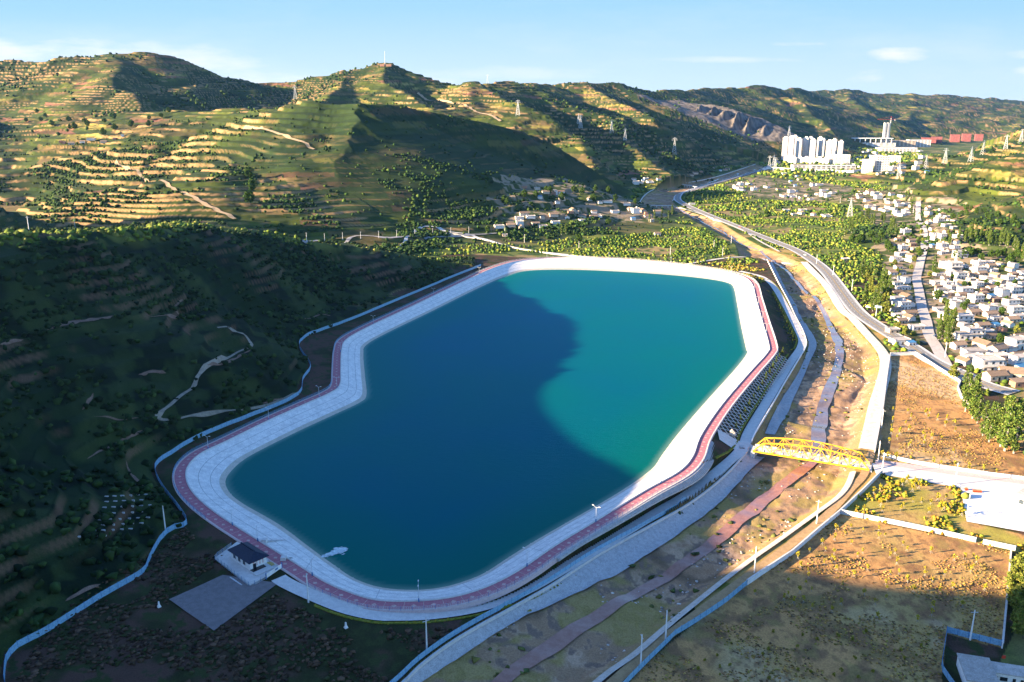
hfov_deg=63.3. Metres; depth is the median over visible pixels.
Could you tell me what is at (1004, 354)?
village house
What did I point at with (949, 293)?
village house
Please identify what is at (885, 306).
leafy tree
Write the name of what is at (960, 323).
village house
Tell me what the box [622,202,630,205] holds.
village house
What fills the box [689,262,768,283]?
bank planting
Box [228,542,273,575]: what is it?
pump house
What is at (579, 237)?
leafy tree
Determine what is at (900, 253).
village house
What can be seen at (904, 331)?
leafy tree
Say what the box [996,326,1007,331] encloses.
village house
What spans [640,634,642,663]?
utility pole
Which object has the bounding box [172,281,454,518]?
walkway fence
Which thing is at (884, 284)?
poplar tree
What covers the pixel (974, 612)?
utility pole
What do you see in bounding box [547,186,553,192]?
leafy tree
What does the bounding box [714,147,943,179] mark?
orchard trees
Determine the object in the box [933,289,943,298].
leafy tree
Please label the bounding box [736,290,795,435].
bank planting
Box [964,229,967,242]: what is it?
poplar tree
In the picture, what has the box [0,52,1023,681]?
terrain
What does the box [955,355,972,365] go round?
village house
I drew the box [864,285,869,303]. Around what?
poplar tree
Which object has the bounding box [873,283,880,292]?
leafy tree
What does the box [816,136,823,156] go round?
apartment tower
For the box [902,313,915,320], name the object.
village house
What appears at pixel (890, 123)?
tower crane
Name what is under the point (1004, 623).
field wall
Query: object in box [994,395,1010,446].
poplar tree
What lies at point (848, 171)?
long wall
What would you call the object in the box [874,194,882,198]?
village house
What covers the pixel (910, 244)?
village house
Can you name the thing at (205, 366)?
hill path
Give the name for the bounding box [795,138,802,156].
apartment tower
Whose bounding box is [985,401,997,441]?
poplar tree
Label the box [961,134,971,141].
town building
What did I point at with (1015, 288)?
village house
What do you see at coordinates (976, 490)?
planter box
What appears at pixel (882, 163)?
town building
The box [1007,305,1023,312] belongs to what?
village house
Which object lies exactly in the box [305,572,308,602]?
utility pole
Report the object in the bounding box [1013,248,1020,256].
leafy tree
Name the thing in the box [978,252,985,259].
leafy tree
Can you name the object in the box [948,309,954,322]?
poplar tree
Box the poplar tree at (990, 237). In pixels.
[987,230,992,244]
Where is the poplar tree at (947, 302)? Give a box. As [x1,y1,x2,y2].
[943,299,949,314]
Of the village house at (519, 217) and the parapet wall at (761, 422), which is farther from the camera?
the village house at (519, 217)
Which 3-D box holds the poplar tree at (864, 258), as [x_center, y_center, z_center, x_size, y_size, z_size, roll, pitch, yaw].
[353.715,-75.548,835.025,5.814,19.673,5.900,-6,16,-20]
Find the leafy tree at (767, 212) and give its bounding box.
[764,210,770,216]
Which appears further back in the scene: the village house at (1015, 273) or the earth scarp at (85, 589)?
the village house at (1015, 273)
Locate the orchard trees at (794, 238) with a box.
[420,213,1023,498]
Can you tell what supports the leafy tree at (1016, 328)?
on the terrain at (772, 114)
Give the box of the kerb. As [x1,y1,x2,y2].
[185,257,769,601]
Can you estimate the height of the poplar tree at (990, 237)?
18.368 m
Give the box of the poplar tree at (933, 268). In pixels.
[931,254,937,271]
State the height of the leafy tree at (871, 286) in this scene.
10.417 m
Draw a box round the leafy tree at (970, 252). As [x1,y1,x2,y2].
[966,247,973,256]
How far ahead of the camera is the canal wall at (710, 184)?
1925.56 m
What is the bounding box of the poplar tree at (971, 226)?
[969,222,973,236]
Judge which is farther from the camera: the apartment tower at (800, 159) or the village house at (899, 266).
the apartment tower at (800, 159)
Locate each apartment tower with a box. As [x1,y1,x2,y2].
[781,136,788,159]
[784,156,789,162]
[788,135,794,156]
[790,156,796,162]
[794,135,798,155]
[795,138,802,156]
[797,156,803,162]
[802,136,808,156]
[803,156,808,162]
[808,136,812,157]
[809,138,816,157]
[809,156,815,163]
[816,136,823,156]
[822,138,825,156]
[822,157,829,163]
[825,140,832,161]
[832,138,837,153]
[837,140,843,153]
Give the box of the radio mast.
[380,51,391,66]
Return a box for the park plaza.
[961,488,1023,531]
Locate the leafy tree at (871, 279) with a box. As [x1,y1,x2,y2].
[868,275,874,282]
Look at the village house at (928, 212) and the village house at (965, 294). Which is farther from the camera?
the village house at (928, 212)
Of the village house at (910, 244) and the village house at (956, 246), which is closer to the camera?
the village house at (956, 246)
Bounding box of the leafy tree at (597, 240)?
[594,237,600,244]
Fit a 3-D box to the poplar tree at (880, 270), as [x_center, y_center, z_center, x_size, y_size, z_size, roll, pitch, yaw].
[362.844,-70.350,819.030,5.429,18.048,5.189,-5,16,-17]
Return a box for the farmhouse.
[956,653,1023,681]
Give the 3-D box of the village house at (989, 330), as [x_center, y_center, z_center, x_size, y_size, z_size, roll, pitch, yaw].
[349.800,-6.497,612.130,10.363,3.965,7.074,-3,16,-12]
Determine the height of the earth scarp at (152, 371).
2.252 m
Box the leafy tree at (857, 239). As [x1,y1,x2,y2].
[855,236,862,242]
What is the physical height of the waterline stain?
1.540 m
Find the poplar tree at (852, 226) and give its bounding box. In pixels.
[850,219,854,232]
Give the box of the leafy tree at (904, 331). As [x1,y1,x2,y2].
[902,326,907,335]
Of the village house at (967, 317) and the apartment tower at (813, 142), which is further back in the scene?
the apartment tower at (813, 142)
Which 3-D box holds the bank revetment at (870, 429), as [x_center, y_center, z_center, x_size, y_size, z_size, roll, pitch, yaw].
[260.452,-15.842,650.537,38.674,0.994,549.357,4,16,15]
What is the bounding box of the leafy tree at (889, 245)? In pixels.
[885,242,892,251]
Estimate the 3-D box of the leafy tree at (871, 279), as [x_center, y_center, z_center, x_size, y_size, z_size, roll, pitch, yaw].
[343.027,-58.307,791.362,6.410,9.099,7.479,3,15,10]
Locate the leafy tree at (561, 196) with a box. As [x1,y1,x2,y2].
[558,192,564,199]
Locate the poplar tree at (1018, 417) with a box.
[1009,402,1023,453]
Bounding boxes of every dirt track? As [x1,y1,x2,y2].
[606,435,882,681]
[877,383,888,447]
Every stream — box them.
[491,453,821,681]
[673,206,756,249]
[688,168,760,189]
[760,251,843,453]
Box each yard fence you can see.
[214,544,265,585]
[941,626,954,681]
[947,627,1001,645]
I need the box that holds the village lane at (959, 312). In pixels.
[929,309,986,318]
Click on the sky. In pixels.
(971, 48)
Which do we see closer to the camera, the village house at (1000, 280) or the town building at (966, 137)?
the village house at (1000, 280)
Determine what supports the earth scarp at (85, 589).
on the terrain at (772, 114)
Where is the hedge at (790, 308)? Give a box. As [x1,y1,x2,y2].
[772,281,807,352]
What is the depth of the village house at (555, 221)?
1128.77 m
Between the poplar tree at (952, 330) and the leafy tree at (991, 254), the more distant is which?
the leafy tree at (991, 254)
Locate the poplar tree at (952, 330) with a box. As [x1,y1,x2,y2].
[948,319,954,341]
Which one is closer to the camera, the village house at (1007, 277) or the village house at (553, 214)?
the village house at (1007, 277)
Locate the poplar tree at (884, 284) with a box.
[880,280,887,299]
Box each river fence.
[390,496,686,681]
[687,460,735,497]
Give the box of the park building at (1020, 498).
[1016,488,1023,506]
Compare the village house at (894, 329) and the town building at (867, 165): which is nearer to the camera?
the village house at (894, 329)
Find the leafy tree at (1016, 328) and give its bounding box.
[1013,324,1020,332]
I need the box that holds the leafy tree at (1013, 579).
[1005,572,1023,595]
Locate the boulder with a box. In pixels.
[729,429,735,436]
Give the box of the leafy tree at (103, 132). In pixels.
[100,127,106,135]
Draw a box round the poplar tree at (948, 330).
[944,321,951,342]
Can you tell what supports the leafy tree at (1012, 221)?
on the terrain at (772, 114)
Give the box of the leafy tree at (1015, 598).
[1006,584,1023,609]
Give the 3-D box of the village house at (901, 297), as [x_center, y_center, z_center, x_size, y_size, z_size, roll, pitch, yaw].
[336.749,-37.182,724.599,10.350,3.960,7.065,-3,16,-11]
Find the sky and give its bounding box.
[0,0,1023,100]
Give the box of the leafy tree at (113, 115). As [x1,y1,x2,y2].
[111,112,116,119]
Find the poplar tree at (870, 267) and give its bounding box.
[868,259,873,274]
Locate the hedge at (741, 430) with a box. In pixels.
[715,354,788,458]
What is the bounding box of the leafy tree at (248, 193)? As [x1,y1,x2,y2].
[244,189,254,204]
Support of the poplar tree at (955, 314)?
on the terrain at (772, 114)
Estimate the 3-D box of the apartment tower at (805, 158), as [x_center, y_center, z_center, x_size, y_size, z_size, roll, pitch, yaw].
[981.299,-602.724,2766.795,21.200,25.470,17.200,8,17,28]
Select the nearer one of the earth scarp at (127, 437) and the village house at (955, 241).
the earth scarp at (127, 437)
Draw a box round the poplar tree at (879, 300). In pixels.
[876,286,883,305]
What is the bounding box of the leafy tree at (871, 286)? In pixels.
[868,282,874,291]
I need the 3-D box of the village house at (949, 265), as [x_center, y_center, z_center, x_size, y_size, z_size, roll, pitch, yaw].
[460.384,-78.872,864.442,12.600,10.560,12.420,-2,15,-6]
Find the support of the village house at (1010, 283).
on the terrain at (772, 114)
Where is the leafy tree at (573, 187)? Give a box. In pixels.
[571,185,576,191]
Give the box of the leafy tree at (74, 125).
[71,122,77,129]
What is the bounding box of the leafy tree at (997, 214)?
[994,210,1000,217]
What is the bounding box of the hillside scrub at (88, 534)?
[0,219,474,634]
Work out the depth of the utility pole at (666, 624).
253.35 m
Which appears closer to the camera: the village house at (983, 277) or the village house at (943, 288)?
the village house at (943, 288)
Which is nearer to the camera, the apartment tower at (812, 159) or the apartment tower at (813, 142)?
the apartment tower at (812, 159)
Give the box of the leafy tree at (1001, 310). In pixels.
[998,306,1006,315]
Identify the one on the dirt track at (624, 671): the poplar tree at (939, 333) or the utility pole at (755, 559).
the utility pole at (755, 559)
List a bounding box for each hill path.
[114,159,234,218]
[155,326,252,416]
[157,393,299,420]
[236,125,313,148]
[417,92,501,120]
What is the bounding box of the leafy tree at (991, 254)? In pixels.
[987,250,994,257]
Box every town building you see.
[791,164,813,168]
[809,165,855,169]
[830,154,849,163]
[861,159,873,172]
[863,142,895,146]
[869,155,882,165]
[874,156,890,171]
[878,147,916,152]
[881,140,915,146]
[888,155,900,162]
[914,140,930,146]
[921,137,935,142]
[936,137,942,142]
[949,134,960,141]
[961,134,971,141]
[974,134,983,140]
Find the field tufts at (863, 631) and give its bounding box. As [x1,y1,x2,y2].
[641,517,1009,681]
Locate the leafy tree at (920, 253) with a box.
[916,249,923,256]
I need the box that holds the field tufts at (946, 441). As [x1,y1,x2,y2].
[876,359,1023,475]
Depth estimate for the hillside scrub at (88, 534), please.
447.54 m
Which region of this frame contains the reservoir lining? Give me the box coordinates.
[187,258,768,599]
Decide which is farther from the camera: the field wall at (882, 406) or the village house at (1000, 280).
the village house at (1000, 280)
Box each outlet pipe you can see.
[261,538,284,543]
[280,555,286,560]
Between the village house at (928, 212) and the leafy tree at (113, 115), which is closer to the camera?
the village house at (928, 212)
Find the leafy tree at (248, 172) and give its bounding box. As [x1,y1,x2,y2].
[244,166,253,176]
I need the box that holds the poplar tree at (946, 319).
[941,314,949,338]
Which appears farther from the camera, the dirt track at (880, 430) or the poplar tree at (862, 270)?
the poplar tree at (862, 270)
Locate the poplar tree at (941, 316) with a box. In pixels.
[936,313,943,331]
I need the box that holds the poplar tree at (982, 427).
[979,400,989,435]
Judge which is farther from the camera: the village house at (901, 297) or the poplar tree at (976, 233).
the poplar tree at (976, 233)
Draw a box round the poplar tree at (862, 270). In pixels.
[859,259,864,276]
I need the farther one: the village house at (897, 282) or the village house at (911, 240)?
the village house at (911, 240)
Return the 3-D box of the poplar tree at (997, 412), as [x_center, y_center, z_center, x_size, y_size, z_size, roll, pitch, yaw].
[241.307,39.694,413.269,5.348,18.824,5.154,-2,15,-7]
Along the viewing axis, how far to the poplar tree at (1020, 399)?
401.34 m
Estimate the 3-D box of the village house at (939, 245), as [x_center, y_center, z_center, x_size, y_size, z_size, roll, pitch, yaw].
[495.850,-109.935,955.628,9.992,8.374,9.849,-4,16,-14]
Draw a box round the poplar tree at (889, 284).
[887,274,892,291]
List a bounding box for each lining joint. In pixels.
[198,261,762,597]
[210,265,755,593]
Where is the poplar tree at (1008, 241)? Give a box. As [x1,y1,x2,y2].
[1005,233,1010,246]
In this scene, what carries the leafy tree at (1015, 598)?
on the terrain at (772, 114)
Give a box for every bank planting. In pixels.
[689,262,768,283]
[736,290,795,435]
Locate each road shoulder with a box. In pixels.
[673,164,1008,394]
[680,162,1019,390]
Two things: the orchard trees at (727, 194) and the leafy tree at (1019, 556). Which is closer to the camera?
the leafy tree at (1019, 556)
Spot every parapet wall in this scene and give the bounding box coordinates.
[401,449,748,681]
[751,260,806,442]
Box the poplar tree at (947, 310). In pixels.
[943,305,948,319]
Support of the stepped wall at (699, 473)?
on the terrain at (772, 114)
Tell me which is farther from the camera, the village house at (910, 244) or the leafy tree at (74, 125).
the leafy tree at (74, 125)
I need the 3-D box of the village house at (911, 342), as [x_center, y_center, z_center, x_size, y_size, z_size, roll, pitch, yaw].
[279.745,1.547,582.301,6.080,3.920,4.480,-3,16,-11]
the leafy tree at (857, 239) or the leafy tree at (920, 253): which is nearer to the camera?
the leafy tree at (920, 253)
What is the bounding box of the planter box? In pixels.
[972,489,981,492]
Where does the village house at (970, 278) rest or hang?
on the terrain at (772, 114)
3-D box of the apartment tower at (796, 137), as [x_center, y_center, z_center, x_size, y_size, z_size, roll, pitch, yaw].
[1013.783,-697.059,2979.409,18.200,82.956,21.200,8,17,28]
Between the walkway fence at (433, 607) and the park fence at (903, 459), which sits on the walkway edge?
the walkway fence at (433, 607)
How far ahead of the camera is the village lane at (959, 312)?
677.74 m
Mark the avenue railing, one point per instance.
(928, 477)
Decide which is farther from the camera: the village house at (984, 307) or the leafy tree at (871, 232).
the leafy tree at (871, 232)
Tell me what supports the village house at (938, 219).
on the terrain at (772, 114)
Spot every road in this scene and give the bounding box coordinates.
[272,271,805,620]
[675,161,1017,393]
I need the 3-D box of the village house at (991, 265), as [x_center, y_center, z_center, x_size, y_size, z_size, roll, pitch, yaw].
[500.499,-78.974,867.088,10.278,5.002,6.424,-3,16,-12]
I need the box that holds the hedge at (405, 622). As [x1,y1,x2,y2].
[314,575,576,624]
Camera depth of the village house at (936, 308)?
684.38 m
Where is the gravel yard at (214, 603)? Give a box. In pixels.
[169,575,275,629]
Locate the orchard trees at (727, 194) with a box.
[624,178,896,214]
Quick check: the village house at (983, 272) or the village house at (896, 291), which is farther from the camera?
the village house at (983, 272)
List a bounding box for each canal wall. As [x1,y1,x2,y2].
[640,164,754,201]
[672,175,742,200]
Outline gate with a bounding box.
[265,562,282,578]
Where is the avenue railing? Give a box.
[887,471,960,485]
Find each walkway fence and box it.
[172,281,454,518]
[308,282,777,610]
[457,256,756,282]
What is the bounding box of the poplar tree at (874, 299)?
[870,291,876,310]
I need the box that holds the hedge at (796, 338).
[772,291,797,348]
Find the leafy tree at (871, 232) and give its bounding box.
[866,230,874,238]
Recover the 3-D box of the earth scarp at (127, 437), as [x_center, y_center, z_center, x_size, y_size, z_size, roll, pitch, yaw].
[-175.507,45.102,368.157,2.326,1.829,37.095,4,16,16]
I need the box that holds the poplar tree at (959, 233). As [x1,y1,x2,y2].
[957,227,961,239]
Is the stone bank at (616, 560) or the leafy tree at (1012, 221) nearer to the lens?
the stone bank at (616, 560)
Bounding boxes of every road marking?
[677,161,1013,392]
[677,169,1007,393]
[696,187,1012,389]
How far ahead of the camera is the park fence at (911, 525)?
324.75 m
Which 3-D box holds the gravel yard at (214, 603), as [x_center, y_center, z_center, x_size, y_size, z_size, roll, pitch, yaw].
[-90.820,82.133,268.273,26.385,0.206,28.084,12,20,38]
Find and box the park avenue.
[872,463,1023,494]
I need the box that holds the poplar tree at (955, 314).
[953,307,957,326]
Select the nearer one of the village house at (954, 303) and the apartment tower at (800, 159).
the village house at (954, 303)
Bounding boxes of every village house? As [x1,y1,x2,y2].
[494,224,503,228]
[506,223,515,227]
[515,216,523,219]
[515,219,523,225]
[519,211,528,215]
[526,215,534,218]
[548,212,558,216]
[551,220,559,223]
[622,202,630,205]
[630,206,639,213]
[787,189,794,192]
[864,205,876,207]
[871,191,879,195]
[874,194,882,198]
[885,326,900,333]
[887,299,900,304]
[888,165,897,170]
[888,270,897,274]
[888,336,911,343]
[890,256,904,260]
[890,289,903,294]
[890,295,905,299]
[890,306,902,311]
[891,280,903,285]
[891,312,903,317]
[893,264,903,268]
[894,317,908,323]
[895,251,909,255]
[895,285,910,289]
[895,298,911,309]
[897,243,908,250]
[897,275,911,283]
[899,292,912,299]
[900,227,911,234]
[902,309,917,315]
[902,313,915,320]
[905,253,916,257]
[905,258,915,261]
[905,339,915,344]
[906,238,916,242]
[908,242,916,246]
[908,323,925,330]
[912,165,919,169]
[924,211,932,214]
[930,234,936,239]
[930,279,943,285]
[932,272,945,275]
[932,306,944,311]
[933,217,944,222]
[934,287,955,293]
[936,241,948,248]
[937,232,946,238]
[937,310,949,317]
[938,251,947,254]
[938,260,949,267]
[940,275,950,279]
[941,223,950,226]
[941,280,952,286]
[944,291,954,295]
[945,259,962,270]
[946,269,954,275]
[946,283,958,290]
[949,244,960,249]
[949,299,963,309]
[950,341,967,349]
[952,234,962,238]
[952,239,959,243]
[952,250,968,258]
[952,296,966,301]
[952,331,983,339]
[953,271,967,278]
[955,280,967,285]
[955,291,967,296]
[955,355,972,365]
[956,286,973,292]
[956,313,974,323]
[957,321,969,327]
[960,347,987,354]
[960,352,983,359]
[964,325,985,336]
[966,277,976,280]
[966,304,978,308]
[966,308,982,314]
[967,291,984,302]
[968,272,978,276]
[970,279,984,288]
[971,337,993,348]
[972,259,985,265]
[972,265,986,271]
[972,354,1004,371]
[973,321,991,327]
[976,270,987,275]
[979,275,992,279]
[979,303,996,310]
[980,287,989,291]
[981,369,1009,381]
[982,310,999,316]
[984,260,995,263]
[985,263,996,267]
[985,285,996,290]
[985,328,995,331]
[985,332,997,338]
[987,268,997,271]
[987,293,996,298]
[987,315,1003,321]
[987,342,1009,352]
[988,351,1008,359]
[989,271,1001,277]
[989,296,1001,301]
[991,322,1000,327]
[992,304,1007,311]
[993,277,1005,283]
[994,286,1010,296]
[995,261,1004,265]
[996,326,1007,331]
[996,343,1017,352]
[997,366,1023,378]
[1001,273,1016,281]
[1001,297,1020,304]
[1001,319,1015,327]
[1003,315,1020,322]
[1004,335,1023,349]
[1005,266,1015,271]
[1006,281,1023,285]
[1006,284,1022,293]
[1007,261,1019,268]
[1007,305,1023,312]
[1008,353,1023,365]
[1009,377,1023,387]
[1010,271,1019,276]
[1010,312,1023,320]
[1012,293,1023,300]
[1014,363,1023,366]
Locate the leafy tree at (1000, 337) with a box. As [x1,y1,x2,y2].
[996,333,1004,342]
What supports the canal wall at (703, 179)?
on the terrain at (772, 114)
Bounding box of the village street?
[912,200,951,363]
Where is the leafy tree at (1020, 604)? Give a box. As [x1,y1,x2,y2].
[1010,601,1023,621]
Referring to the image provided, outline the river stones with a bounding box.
[493,266,877,661]
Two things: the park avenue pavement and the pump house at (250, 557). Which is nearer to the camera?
the pump house at (250, 557)
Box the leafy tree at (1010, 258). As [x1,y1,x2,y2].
[1005,253,1015,261]
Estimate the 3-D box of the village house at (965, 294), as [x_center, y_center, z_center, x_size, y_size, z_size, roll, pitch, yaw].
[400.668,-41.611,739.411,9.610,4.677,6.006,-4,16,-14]
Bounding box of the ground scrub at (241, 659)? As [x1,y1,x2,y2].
[16,527,454,681]
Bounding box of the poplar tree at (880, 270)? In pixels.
[877,261,882,277]
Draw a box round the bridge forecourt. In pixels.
[717,429,752,451]
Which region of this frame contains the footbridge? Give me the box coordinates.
[750,437,872,472]
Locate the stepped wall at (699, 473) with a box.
[556,441,714,560]
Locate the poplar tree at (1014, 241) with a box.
[1012,235,1016,249]
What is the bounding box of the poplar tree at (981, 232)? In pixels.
[979,225,983,238]
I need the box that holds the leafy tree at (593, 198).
[590,194,596,201]
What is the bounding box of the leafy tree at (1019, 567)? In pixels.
[1006,560,1023,583]
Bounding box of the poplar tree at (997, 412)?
[990,402,1001,437]
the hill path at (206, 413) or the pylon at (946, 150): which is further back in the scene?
the pylon at (946, 150)
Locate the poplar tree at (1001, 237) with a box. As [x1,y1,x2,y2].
[998,229,1003,245]
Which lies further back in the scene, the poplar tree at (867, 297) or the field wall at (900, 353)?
the poplar tree at (867, 297)
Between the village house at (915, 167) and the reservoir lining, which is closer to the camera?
the reservoir lining
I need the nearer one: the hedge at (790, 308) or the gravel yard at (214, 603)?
the gravel yard at (214, 603)
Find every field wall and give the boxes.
[439,232,582,256]
[746,469,881,584]
[874,353,890,452]
[890,352,915,355]
[916,352,981,417]
[1001,547,1011,648]
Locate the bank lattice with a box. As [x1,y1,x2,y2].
[717,353,790,439]
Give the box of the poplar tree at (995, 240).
[993,233,996,244]
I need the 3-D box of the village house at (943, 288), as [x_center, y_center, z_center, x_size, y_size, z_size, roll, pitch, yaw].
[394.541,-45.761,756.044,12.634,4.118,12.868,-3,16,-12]
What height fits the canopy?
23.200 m
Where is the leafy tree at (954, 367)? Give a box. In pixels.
[947,364,960,377]
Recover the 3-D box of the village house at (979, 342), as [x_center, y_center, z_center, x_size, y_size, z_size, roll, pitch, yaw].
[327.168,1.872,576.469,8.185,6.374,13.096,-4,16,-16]
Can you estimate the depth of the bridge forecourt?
405.91 m
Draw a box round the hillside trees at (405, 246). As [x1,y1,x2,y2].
[0,99,1023,264]
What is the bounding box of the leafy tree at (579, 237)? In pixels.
[575,234,581,241]
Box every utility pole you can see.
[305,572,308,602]
[423,618,428,648]
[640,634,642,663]
[665,610,667,638]
[754,546,756,572]
[966,493,970,516]
[969,610,977,639]
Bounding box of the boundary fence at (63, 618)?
[3,264,480,681]
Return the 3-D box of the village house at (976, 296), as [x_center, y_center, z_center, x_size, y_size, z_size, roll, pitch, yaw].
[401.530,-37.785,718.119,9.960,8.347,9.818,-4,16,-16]
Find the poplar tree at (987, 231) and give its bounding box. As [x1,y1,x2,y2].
[985,225,988,238]
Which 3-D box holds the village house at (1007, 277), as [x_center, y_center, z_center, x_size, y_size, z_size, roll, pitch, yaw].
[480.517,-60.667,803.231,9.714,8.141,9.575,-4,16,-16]
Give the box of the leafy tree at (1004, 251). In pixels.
[1000,247,1008,256]
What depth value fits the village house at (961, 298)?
722.61 m
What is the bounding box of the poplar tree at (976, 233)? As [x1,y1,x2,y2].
[974,223,977,235]
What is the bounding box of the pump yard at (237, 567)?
[216,542,278,584]
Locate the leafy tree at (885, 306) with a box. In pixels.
[880,302,889,312]
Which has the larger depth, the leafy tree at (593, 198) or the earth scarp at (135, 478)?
the leafy tree at (593, 198)
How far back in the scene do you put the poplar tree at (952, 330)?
585.12 m
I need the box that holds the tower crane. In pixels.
[878,116,895,140]
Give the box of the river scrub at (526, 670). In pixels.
[472,263,864,676]
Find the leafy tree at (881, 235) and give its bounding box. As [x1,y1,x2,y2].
[878,230,885,239]
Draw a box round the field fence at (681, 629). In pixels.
[622,579,747,681]
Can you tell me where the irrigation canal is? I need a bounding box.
[302,232,496,243]
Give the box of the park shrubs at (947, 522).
[853,473,1023,549]
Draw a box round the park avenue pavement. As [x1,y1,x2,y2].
[875,460,1023,483]
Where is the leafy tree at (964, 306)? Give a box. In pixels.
[960,301,967,310]
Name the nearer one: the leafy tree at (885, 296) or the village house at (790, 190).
the leafy tree at (885, 296)
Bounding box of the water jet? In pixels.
[321,546,347,556]
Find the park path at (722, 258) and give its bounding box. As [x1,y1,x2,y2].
[687,257,766,263]
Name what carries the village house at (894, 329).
on the terrain at (772, 114)
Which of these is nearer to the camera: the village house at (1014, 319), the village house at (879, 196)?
the village house at (1014, 319)
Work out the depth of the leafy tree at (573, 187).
1316.66 m
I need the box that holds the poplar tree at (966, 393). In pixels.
[961,373,974,411]
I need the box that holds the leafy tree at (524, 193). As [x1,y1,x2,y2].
[521,189,527,198]
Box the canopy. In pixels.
[853,138,893,142]
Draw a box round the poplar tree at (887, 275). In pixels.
[884,269,888,282]
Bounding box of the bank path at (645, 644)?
[593,471,855,681]
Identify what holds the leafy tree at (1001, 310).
on the terrain at (772, 114)
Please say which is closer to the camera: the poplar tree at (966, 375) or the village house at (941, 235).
the poplar tree at (966, 375)
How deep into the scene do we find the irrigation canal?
968.82 m
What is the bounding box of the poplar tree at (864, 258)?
[860,256,866,273]
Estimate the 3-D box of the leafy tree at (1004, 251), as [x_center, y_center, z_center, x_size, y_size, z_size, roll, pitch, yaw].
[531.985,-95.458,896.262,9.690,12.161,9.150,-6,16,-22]
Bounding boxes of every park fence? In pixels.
[840,509,976,541]
[882,454,1023,478]
[983,538,1016,550]
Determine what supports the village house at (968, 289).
on the terrain at (772, 114)
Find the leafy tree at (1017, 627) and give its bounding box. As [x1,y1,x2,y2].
[1010,608,1023,638]
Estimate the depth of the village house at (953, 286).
758.83 m
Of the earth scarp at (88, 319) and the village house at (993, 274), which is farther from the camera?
the village house at (993, 274)
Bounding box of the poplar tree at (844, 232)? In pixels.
[843,223,846,235]
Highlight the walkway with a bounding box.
[174,257,776,608]
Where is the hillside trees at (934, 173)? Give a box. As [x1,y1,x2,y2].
[0,52,1023,187]
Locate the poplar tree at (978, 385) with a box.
[967,373,983,418]
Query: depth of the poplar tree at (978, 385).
438.20 m
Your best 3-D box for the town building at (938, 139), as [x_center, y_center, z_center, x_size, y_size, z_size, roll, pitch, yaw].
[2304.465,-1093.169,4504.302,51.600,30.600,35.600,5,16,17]
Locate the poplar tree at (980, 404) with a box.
[974,394,984,423]
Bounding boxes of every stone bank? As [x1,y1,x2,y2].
[407,452,763,681]
[765,260,816,433]
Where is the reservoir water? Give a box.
[225,270,746,589]
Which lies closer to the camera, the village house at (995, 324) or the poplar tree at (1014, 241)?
the village house at (995, 324)
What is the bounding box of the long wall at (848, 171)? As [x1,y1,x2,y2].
[762,167,860,172]
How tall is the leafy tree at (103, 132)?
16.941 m
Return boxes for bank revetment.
[679,207,778,250]
[801,262,891,449]
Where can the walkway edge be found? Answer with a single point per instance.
(498, 594)
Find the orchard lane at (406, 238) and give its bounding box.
[399,226,589,256]
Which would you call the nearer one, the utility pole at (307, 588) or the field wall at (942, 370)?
the utility pole at (307, 588)
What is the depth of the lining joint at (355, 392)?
396.64 m
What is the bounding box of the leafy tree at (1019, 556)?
[1009,550,1023,569]
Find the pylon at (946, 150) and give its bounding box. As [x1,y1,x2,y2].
[942,148,948,162]
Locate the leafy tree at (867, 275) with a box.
[863,271,870,279]
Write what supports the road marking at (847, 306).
on the road at (856, 310)
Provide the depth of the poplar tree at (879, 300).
688.43 m
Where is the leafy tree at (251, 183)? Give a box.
[247,177,257,190]
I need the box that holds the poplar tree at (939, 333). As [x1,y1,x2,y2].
[937,320,943,339]
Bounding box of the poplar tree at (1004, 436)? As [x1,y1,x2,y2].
[998,395,1017,451]
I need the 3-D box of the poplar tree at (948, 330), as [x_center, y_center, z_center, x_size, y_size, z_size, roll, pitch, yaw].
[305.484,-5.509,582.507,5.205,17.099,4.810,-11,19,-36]
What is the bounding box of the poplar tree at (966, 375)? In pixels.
[961,367,970,392]
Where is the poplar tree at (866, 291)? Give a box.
[862,283,868,303]
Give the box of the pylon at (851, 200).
[847,197,853,215]
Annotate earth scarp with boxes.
[0,339,23,344]
[48,316,111,329]
[66,584,99,600]
[83,394,92,408]
[87,430,141,458]
[94,416,138,419]
[126,461,138,481]
[139,370,164,375]
[148,314,176,318]
[207,350,249,365]
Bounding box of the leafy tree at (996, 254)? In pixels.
[994,249,1000,256]
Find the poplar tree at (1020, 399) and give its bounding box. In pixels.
[1013,397,1023,439]
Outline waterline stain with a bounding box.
[219,268,750,591]
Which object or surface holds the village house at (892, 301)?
on the terrain at (772, 114)
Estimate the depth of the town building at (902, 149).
3563.10 m
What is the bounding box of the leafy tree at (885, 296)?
[882,293,889,301]
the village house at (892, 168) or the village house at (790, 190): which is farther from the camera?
the village house at (892, 168)
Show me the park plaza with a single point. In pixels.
(997, 509)
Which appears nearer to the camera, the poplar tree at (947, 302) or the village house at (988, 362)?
the village house at (988, 362)
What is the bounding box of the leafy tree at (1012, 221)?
[1010,217,1016,224]
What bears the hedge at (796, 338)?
on the terrain at (772, 114)
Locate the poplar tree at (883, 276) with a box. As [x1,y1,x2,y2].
[880,271,885,285]
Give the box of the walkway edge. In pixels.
[172,257,778,612]

